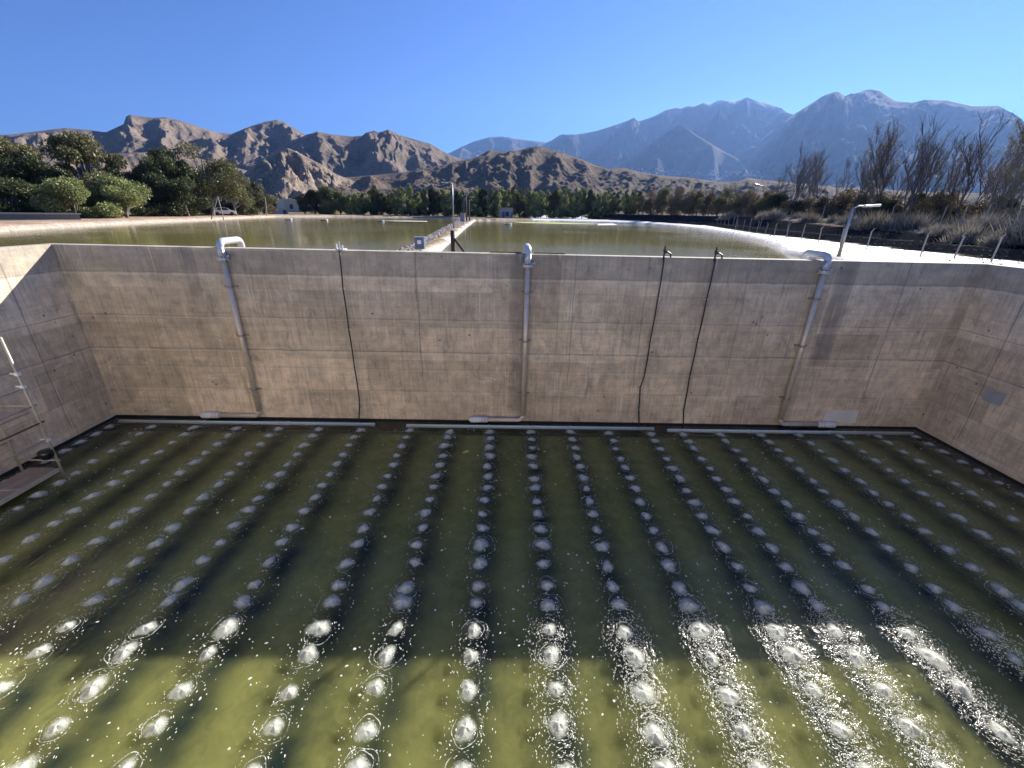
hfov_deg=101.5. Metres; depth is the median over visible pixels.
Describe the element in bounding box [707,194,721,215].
dry thicket
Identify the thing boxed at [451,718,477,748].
bubble plume
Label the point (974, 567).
bubble plume
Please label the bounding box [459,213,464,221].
pump housing
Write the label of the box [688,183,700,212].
bare tree
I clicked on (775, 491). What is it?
bubble plume
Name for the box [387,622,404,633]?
bubble plume
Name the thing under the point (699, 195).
dry thicket
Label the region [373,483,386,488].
bubble plume
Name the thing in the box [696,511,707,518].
bubble plume
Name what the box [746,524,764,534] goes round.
bubble plume
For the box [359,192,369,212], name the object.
windbreak tree
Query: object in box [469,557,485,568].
bubble plume
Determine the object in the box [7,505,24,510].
bubble plume
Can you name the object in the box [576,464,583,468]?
bubble plume
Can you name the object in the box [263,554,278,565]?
bubble plume
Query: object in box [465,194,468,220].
pole
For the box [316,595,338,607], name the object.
bubble plume
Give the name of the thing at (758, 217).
dry shrub
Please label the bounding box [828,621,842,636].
bubble plume
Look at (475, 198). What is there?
windbreak tree
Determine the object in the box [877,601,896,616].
bubble plume
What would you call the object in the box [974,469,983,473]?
bubble plume
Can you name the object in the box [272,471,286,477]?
bubble plume
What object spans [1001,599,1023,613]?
bubble plume
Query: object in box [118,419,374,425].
header pipe
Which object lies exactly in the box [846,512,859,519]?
bubble plume
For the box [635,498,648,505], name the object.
bubble plume
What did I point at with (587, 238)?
water
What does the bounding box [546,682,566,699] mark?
bubble plume
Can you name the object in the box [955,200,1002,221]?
scrub bush
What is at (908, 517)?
bubble plume
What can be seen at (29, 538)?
bubble plume
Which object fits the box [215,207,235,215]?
parked car
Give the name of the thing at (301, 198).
broadleaf tree
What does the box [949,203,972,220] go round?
scrub bush
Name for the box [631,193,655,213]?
dry thicket
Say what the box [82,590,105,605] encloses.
bubble plume
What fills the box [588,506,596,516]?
bubble plume
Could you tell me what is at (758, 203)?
dry thicket
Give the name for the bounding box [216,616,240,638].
bubble plume
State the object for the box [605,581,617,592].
bubble plume
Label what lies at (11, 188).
broadleaf tree
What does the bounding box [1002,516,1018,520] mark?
bubble plume
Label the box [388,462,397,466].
bubble plume
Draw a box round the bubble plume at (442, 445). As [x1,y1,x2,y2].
[435,442,448,447]
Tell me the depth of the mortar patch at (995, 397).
14.51 m
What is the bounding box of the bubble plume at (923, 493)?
[912,490,928,495]
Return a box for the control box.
[413,236,424,250]
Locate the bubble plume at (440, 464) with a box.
[432,460,443,466]
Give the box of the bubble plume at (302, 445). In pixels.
[298,443,308,447]
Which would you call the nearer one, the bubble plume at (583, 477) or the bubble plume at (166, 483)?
the bubble plume at (166, 483)
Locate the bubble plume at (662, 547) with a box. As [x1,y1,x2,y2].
[655,537,672,552]
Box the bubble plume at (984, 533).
[973,529,990,538]
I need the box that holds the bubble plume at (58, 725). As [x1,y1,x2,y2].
[39,717,77,741]
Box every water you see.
[0,217,456,249]
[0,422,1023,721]
[0,428,1023,767]
[371,221,811,258]
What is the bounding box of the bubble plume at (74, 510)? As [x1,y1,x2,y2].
[65,507,79,513]
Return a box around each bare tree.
[652,188,661,215]
[668,187,680,214]
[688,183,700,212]
[729,182,741,199]
[773,162,791,193]
[786,142,817,201]
[789,149,825,200]
[793,143,832,200]
[810,157,833,199]
[830,156,859,197]
[853,137,893,195]
[860,152,896,194]
[862,151,902,216]
[865,113,914,209]
[886,134,930,202]
[899,120,962,216]
[901,111,946,215]
[914,139,962,196]
[929,132,971,213]
[945,135,988,206]
[954,106,1013,219]
[969,130,1023,218]
[975,142,1023,215]
[983,139,1023,214]
[998,118,1023,220]
[1001,164,1023,200]
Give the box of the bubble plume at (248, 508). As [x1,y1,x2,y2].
[239,506,254,516]
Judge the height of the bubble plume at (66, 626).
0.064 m
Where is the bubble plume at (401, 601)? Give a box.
[389,595,410,612]
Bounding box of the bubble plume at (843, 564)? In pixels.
[833,560,850,568]
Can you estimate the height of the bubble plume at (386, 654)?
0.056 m
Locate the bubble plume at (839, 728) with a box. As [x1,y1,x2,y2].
[819,714,849,736]
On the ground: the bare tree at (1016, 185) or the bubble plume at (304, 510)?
the bare tree at (1016, 185)
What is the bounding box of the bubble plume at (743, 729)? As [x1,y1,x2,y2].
[735,720,750,737]
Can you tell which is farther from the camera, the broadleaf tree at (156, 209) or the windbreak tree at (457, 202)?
the windbreak tree at (457, 202)
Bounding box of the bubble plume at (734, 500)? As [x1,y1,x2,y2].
[728,498,740,506]
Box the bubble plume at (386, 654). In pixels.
[369,646,394,666]
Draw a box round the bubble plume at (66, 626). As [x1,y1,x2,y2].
[54,618,84,631]
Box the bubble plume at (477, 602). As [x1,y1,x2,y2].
[471,597,484,610]
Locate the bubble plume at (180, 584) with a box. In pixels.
[164,576,193,596]
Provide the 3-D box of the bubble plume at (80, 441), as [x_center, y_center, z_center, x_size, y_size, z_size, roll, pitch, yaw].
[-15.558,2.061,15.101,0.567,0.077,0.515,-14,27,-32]
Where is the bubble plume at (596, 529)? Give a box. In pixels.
[593,526,600,532]
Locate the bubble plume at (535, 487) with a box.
[526,483,539,490]
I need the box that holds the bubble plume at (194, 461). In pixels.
[188,457,199,464]
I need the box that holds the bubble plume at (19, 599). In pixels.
[3,591,38,610]
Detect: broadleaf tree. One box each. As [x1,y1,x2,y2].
[0,148,50,186]
[0,175,45,212]
[5,183,49,212]
[32,165,87,203]
[75,192,122,217]
[82,166,140,205]
[120,170,145,214]
[130,187,167,216]
[131,162,170,215]
[138,146,177,204]
[150,176,214,216]
[166,158,211,214]
[196,193,231,214]
[227,188,258,215]
[245,182,279,214]
[259,202,277,213]
[295,193,311,213]
[304,189,323,213]
[307,184,340,214]
[335,189,350,214]
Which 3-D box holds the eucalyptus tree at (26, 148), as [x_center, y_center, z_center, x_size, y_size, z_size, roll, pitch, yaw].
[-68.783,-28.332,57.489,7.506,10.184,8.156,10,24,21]
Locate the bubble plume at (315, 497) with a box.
[310,491,319,499]
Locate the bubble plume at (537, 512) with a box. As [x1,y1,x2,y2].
[534,510,545,515]
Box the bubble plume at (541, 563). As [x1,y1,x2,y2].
[538,560,547,566]
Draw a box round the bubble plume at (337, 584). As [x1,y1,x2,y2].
[332,580,344,589]
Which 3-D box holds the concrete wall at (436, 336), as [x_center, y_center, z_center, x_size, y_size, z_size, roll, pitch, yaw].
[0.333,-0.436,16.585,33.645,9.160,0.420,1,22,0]
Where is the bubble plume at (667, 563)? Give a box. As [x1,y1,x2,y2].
[662,559,677,570]
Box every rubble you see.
[395,218,472,250]
[657,220,1023,265]
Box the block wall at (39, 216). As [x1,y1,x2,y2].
[0,213,80,219]
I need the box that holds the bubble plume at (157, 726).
[141,711,169,734]
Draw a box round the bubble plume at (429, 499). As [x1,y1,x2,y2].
[425,497,433,501]
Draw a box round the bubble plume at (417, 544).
[408,538,420,547]
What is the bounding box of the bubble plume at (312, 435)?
[302,432,317,439]
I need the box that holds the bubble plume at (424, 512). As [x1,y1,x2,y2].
[420,509,430,519]
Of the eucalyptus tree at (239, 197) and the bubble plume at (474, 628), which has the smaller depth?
the bubble plume at (474, 628)
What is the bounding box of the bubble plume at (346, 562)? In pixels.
[336,559,353,567]
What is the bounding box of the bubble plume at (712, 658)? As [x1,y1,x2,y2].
[704,651,717,664]
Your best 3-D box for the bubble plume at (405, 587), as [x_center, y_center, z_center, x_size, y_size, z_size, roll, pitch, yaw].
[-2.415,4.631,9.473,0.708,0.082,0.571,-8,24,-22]
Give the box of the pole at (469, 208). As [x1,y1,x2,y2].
[468,199,471,220]
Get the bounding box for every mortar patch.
[822,410,858,422]
[982,388,1006,405]
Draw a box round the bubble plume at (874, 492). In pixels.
[868,490,877,495]
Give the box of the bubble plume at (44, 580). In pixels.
[22,569,65,594]
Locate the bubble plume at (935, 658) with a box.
[907,641,946,667]
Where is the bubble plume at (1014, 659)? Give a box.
[1007,653,1022,665]
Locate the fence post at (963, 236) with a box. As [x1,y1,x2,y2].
[953,233,965,258]
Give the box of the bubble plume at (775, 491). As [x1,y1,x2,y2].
[769,486,778,493]
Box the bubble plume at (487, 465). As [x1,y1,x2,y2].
[483,463,490,468]
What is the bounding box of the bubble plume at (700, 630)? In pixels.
[693,622,720,645]
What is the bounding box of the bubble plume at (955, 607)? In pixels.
[941,599,961,614]
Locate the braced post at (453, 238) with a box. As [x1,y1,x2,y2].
[450,230,464,251]
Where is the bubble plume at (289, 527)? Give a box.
[286,524,297,533]
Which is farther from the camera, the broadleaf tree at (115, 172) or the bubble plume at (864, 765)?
the broadleaf tree at (115, 172)
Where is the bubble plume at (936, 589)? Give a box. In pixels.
[927,583,941,595]
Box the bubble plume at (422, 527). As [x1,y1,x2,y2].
[419,524,426,533]
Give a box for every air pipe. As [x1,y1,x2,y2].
[200,236,261,417]
[469,243,534,422]
[778,249,836,427]
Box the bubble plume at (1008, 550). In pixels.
[992,544,1020,555]
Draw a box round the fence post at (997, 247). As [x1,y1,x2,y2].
[990,234,1005,261]
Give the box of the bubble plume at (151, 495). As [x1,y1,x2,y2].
[145,493,156,498]
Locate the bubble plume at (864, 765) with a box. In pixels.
[855,763,871,767]
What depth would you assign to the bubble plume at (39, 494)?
12.28 m
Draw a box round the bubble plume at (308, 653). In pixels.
[297,646,314,668]
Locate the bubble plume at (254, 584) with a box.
[249,578,264,587]
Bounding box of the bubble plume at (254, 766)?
[249,755,265,767]
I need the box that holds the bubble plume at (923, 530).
[918,527,931,534]
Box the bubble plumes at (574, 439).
[105,424,933,445]
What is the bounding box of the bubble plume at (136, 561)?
[124,557,141,565]
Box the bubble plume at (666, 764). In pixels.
[655,748,679,767]
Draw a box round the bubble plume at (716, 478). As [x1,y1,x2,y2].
[712,476,721,480]
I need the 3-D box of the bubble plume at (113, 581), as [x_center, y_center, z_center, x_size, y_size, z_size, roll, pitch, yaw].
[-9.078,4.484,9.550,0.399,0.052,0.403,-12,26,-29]
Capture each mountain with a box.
[0,115,304,170]
[11,151,246,205]
[223,148,365,202]
[266,129,463,176]
[271,147,1023,215]
[448,136,544,159]
[540,98,792,168]
[613,125,757,181]
[717,89,1023,193]
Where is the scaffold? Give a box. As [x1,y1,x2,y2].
[0,337,67,505]
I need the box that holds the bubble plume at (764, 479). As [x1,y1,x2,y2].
[756,475,775,483]
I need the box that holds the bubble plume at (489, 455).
[485,453,494,458]
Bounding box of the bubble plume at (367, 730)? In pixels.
[357,714,379,739]
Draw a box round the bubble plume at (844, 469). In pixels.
[839,467,855,473]
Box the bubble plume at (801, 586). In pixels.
[793,580,814,593]
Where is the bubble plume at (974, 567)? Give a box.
[964,563,985,575]
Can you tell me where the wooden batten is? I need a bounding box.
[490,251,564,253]
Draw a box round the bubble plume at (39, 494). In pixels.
[28,491,45,497]
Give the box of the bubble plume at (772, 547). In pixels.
[763,543,777,551]
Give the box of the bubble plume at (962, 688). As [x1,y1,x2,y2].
[952,679,986,705]
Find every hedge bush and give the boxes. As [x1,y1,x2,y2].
[349,209,368,214]
[364,202,388,214]
[386,202,409,214]
[405,201,426,215]
[421,206,441,215]
[438,200,459,215]
[458,202,481,216]
[473,204,499,216]
[521,201,541,217]
[542,202,563,217]
[562,201,582,217]
[581,202,605,218]
[601,200,619,214]
[620,202,640,213]
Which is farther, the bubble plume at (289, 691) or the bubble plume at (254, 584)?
the bubble plume at (254, 584)
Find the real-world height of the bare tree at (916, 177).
9.548 m
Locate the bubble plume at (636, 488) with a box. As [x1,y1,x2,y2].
[628,485,639,491]
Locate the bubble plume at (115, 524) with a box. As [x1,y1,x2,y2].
[109,519,127,528]
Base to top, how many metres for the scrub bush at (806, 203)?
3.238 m
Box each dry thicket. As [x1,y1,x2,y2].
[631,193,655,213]
[641,189,656,214]
[650,196,668,214]
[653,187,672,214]
[664,196,678,214]
[670,188,684,214]
[673,191,695,214]
[679,193,698,215]
[688,189,704,215]
[694,196,708,215]
[698,190,716,215]
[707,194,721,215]
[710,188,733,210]
[719,196,735,213]
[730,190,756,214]
[730,194,745,215]
[740,190,757,215]
[745,195,760,216]
[754,189,771,210]
[759,190,781,214]
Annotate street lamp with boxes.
[441,182,454,227]
[836,204,880,256]
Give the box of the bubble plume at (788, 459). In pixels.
[778,456,793,461]
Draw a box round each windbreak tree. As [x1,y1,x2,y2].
[345,194,354,212]
[349,192,361,214]
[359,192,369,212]
[363,190,372,214]
[369,184,381,214]
[376,191,387,213]
[383,191,392,214]
[389,188,398,213]
[396,186,406,213]
[404,183,412,212]
[411,192,424,213]
[419,187,429,215]
[428,188,437,215]
[431,190,441,215]
[440,189,450,215]
[446,190,455,215]
[453,190,461,216]
[458,189,467,214]
[465,191,477,216]
[472,186,484,216]
[477,188,490,216]
[485,188,495,215]
[492,189,500,216]
[498,187,509,207]
[502,189,511,207]
[509,183,521,217]
[514,188,526,217]
[523,186,531,217]
[528,191,539,216]
[536,190,546,217]
[541,190,551,217]
[548,189,561,217]
[554,188,566,218]
[563,188,574,218]
[571,187,582,218]
[578,188,587,218]
[586,189,595,218]
[591,194,600,216]
[599,190,609,217]
[607,192,617,212]
[615,190,623,213]
[621,189,631,213]
[627,189,637,213]
[633,191,645,213]
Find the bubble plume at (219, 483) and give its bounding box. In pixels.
[213,480,223,486]
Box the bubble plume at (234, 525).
[226,518,245,530]
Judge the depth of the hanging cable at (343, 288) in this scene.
15.31 m
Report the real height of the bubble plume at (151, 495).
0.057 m
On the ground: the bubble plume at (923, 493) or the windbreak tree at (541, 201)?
the windbreak tree at (541, 201)
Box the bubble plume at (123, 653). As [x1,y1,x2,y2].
[104,641,135,665]
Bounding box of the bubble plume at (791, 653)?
[775,639,816,673]
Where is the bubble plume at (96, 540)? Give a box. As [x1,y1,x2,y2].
[87,535,107,544]
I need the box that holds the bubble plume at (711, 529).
[706,523,718,533]
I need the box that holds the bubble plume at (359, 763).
[340,748,377,767]
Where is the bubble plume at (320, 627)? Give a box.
[304,621,329,644]
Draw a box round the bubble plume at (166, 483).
[162,479,172,485]
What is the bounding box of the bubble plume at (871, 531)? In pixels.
[866,528,880,535]
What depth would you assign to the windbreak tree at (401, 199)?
121.53 m
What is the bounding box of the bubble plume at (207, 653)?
[200,641,219,658]
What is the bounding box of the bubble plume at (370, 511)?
[364,508,374,514]
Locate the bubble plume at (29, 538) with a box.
[19,534,39,546]
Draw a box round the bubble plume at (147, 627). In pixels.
[127,617,162,641]
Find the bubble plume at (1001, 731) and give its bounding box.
[983,715,1012,740]
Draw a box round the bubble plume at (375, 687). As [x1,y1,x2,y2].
[368,673,391,693]
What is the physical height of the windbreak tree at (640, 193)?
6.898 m
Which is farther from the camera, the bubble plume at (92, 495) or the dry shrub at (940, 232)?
the dry shrub at (940, 232)
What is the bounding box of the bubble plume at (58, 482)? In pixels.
[52,479,69,485]
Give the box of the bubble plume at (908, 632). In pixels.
[898,628,920,638]
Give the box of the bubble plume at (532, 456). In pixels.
[527,454,535,458]
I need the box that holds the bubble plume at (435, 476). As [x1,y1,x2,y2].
[430,474,440,480]
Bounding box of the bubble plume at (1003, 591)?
[986,581,1023,603]
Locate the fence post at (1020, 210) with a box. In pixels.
[1009,207,1022,232]
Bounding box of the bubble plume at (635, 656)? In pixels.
[623,646,645,670]
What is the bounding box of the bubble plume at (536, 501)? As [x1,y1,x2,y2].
[529,499,544,503]
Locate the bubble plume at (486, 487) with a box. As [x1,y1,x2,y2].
[479,482,491,491]
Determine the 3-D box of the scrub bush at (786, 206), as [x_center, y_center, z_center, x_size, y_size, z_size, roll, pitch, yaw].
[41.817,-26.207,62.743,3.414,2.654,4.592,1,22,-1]
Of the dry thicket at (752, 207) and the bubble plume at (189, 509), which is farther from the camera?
the dry thicket at (752, 207)
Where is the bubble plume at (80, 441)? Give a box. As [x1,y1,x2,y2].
[75,438,90,443]
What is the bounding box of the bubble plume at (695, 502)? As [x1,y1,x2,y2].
[688,499,703,507]
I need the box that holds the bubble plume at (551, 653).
[535,644,562,667]
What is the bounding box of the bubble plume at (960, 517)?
[950,513,966,523]
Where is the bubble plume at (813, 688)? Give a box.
[804,682,822,702]
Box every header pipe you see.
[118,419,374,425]
[406,424,653,429]
[667,429,913,434]
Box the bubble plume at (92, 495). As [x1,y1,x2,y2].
[84,490,104,501]
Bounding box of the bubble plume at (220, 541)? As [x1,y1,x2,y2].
[216,539,224,544]
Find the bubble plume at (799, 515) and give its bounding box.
[787,512,809,523]
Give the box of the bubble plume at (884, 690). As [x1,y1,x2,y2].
[873,680,897,696]
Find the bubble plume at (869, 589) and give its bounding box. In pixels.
[857,585,882,596]
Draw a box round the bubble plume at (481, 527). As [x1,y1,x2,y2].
[477,522,489,529]
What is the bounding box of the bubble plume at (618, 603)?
[608,595,625,608]
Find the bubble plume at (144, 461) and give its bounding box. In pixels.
[137,459,148,465]
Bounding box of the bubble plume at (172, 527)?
[160,523,179,535]
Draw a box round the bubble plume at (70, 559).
[61,555,77,564]
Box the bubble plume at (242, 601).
[235,596,254,610]
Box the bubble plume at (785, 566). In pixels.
[781,563,795,574]
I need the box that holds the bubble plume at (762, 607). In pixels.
[747,598,772,613]
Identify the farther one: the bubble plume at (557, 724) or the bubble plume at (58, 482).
the bubble plume at (58, 482)
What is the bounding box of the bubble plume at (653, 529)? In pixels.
[646,523,657,534]
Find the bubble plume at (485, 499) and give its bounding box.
[480,493,488,502]
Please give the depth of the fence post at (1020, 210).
22.41 m
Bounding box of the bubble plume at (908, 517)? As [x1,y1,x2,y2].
[902,513,915,520]
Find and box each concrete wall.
[0,244,120,482]
[47,243,989,437]
[912,264,1023,498]
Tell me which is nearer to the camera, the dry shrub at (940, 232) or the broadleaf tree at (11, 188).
the dry shrub at (940, 232)
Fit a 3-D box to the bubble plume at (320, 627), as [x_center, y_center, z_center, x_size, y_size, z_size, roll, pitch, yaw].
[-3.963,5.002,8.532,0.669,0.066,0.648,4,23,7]
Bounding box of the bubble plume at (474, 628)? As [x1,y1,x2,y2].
[469,620,487,637]
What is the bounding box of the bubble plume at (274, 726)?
[259,715,286,742]
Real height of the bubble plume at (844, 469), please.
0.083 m
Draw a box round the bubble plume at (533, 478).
[530,476,538,480]
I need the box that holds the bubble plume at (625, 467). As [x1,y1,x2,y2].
[621,465,628,469]
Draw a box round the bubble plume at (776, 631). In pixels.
[756,617,783,637]
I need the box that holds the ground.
[0,207,1023,266]
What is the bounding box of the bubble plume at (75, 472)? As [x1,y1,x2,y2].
[70,470,87,475]
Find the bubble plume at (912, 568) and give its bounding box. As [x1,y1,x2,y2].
[905,563,917,571]
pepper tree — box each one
[29,175,123,217]
[87,172,152,217]
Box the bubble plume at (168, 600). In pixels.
[160,589,179,605]
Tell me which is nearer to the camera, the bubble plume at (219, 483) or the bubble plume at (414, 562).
the bubble plume at (414, 562)
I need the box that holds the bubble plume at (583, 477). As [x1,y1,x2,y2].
[579,474,590,480]
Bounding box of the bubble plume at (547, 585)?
[542,576,555,589]
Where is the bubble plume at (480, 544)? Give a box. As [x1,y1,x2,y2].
[468,534,494,552]
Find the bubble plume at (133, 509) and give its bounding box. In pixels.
[124,506,145,515]
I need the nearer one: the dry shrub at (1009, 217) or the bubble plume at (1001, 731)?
the bubble plume at (1001, 731)
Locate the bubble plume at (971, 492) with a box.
[966,490,977,495]
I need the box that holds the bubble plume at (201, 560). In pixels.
[192,556,208,564]
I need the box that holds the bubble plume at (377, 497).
[372,493,385,500]
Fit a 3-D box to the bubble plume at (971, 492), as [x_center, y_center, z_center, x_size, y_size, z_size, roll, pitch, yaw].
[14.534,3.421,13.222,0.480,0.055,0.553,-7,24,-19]
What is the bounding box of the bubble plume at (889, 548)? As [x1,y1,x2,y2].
[881,544,895,551]
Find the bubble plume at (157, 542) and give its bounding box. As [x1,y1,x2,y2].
[148,538,163,547]
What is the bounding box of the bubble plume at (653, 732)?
[634,712,676,750]
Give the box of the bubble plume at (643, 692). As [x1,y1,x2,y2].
[624,675,653,701]
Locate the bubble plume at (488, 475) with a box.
[483,473,493,481]
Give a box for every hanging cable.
[335,242,361,422]
[636,246,670,426]
[681,247,722,428]
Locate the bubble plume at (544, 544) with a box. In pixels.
[529,540,549,548]
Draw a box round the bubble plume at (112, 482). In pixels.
[107,480,123,489]
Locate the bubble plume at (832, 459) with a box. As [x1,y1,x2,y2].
[826,457,837,462]
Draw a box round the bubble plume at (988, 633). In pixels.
[975,627,1004,645]
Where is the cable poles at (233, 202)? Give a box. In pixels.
[211,196,266,219]
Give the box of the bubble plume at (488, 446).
[485,444,492,449]
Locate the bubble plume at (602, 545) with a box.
[593,539,608,550]
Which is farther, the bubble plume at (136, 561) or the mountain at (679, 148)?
the mountain at (679, 148)
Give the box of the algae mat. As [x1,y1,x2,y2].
[518,222,585,223]
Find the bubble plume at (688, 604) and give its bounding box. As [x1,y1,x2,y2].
[679,591,709,614]
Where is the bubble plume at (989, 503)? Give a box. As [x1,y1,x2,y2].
[983,500,995,505]
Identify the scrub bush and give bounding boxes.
[758,191,788,213]
[780,200,802,214]
[785,200,805,217]
[795,196,819,217]
[805,194,829,217]
[820,191,850,217]
[825,188,862,217]
[841,191,878,219]
[843,200,859,215]
[866,193,908,215]
[866,196,896,219]
[874,190,888,202]
[893,203,908,215]
[902,191,927,217]
[911,200,933,216]
[913,189,955,224]
[926,193,957,215]
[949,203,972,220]
[951,197,964,209]
[953,201,976,217]
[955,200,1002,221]
[990,196,1021,211]
[998,207,1023,217]
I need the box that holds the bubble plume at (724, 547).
[712,541,730,553]
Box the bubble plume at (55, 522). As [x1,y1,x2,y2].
[47,517,59,525]
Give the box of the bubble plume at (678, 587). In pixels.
[673,582,685,593]
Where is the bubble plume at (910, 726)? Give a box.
[896,718,928,745]
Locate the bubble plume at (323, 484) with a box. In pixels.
[317,482,325,486]
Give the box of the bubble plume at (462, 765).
[445,761,468,767]
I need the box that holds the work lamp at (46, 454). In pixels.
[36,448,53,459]
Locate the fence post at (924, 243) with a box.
[920,231,930,254]
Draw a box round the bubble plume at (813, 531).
[803,526,827,539]
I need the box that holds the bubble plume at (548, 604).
[535,598,563,610]
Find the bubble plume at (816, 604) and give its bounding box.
[803,599,824,615]
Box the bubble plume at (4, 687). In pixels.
[0,681,12,692]
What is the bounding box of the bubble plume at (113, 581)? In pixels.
[108,573,124,584]
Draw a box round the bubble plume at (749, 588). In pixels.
[738,581,762,591]
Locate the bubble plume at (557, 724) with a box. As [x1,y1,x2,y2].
[545,714,567,739]
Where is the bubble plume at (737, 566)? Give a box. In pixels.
[728,562,743,571]
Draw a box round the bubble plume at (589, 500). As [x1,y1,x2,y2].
[585,496,599,507]
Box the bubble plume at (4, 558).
[0,555,12,564]
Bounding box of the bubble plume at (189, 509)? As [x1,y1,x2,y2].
[184,506,196,513]
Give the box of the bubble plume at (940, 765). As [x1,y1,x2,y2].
[927,757,947,767]
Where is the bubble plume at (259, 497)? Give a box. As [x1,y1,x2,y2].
[253,495,262,503]
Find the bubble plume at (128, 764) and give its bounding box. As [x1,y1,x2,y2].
[118,751,141,767]
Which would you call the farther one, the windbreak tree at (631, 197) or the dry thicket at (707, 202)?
the windbreak tree at (631, 197)
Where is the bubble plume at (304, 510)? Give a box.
[299,505,312,513]
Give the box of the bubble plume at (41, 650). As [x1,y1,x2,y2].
[25,644,51,664]
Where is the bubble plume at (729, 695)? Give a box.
[709,681,737,704]
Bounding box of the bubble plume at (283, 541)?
[276,538,288,544]
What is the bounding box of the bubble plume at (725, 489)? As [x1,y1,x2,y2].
[721,487,734,493]
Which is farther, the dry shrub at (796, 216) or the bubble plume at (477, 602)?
the dry shrub at (796, 216)
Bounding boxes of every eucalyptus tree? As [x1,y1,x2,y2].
[0,137,27,203]
[0,137,44,173]
[37,130,127,189]
[157,140,244,215]
[209,162,252,215]
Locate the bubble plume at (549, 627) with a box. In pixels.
[544,623,556,639]
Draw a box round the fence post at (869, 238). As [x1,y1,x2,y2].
[866,228,874,248]
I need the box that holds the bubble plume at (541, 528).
[529,522,551,537]
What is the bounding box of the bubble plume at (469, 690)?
[458,681,475,698]
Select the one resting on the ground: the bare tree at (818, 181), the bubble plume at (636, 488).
the bare tree at (818, 181)
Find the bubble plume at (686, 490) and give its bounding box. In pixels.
[678,488,690,492]
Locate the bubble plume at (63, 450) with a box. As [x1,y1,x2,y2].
[59,448,71,452]
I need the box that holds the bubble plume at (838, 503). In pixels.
[822,499,851,510]
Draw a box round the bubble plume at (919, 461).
[914,459,926,463]
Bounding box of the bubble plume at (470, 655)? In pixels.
[465,649,476,669]
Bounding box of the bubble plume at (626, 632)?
[614,623,632,637]
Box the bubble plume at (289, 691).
[274,686,295,706]
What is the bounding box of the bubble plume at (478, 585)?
[468,581,484,593]
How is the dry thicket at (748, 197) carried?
on the ground
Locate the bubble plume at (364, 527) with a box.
[354,524,370,531]
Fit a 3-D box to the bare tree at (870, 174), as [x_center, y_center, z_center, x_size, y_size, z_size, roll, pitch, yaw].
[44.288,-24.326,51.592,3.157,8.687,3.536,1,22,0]
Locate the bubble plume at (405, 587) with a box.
[391,581,415,598]
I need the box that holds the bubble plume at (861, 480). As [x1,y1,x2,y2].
[855,478,866,484]
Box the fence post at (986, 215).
[979,202,993,231]
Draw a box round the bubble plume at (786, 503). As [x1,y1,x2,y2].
[782,497,791,507]
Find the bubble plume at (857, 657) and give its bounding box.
[842,645,876,674]
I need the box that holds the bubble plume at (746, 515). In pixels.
[743,513,751,519]
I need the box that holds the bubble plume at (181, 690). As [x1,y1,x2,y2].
[170,682,190,697]
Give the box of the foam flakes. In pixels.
[0,421,1023,767]
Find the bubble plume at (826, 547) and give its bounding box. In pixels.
[820,543,833,550]
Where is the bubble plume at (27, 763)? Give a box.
[6,756,34,767]
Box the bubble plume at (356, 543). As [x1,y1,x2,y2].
[351,537,367,546]
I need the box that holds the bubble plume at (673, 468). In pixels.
[667,466,677,470]
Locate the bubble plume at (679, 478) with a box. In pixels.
[676,475,689,480]
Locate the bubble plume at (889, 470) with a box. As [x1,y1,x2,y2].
[881,466,900,475]
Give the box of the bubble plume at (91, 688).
[67,668,114,701]
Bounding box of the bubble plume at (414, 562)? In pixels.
[410,559,419,565]
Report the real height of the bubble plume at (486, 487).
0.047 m
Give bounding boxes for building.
[273,208,287,213]
[277,199,296,208]
[283,200,302,211]
[500,208,512,217]
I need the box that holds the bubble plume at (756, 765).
[751,759,766,767]
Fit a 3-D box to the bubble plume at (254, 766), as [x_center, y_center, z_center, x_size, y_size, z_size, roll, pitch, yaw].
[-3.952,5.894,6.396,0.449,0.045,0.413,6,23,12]
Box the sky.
[0,0,1023,153]
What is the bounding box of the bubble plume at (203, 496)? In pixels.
[195,493,214,501]
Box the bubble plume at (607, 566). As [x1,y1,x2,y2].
[603,561,611,571]
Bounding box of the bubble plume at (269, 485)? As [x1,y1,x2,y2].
[264,482,277,488]
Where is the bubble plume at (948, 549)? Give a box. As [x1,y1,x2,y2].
[942,542,954,552]
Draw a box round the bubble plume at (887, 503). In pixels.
[878,498,893,505]
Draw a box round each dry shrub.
[718,211,740,219]
[751,210,769,219]
[758,207,789,219]
[788,211,807,219]
[793,210,824,222]
[823,213,845,223]
[830,212,861,224]
[843,208,895,230]
[877,210,917,230]
[881,210,952,230]
[912,223,947,233]
[924,223,957,236]
[930,221,996,243]
[933,214,980,226]
[942,209,1021,234]
[945,215,989,227]
[964,211,1008,224]
[975,198,1023,216]
[975,230,1016,247]
[976,209,1023,243]
[992,209,1022,225]
[993,227,1023,245]
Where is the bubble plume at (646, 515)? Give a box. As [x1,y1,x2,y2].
[640,512,649,519]

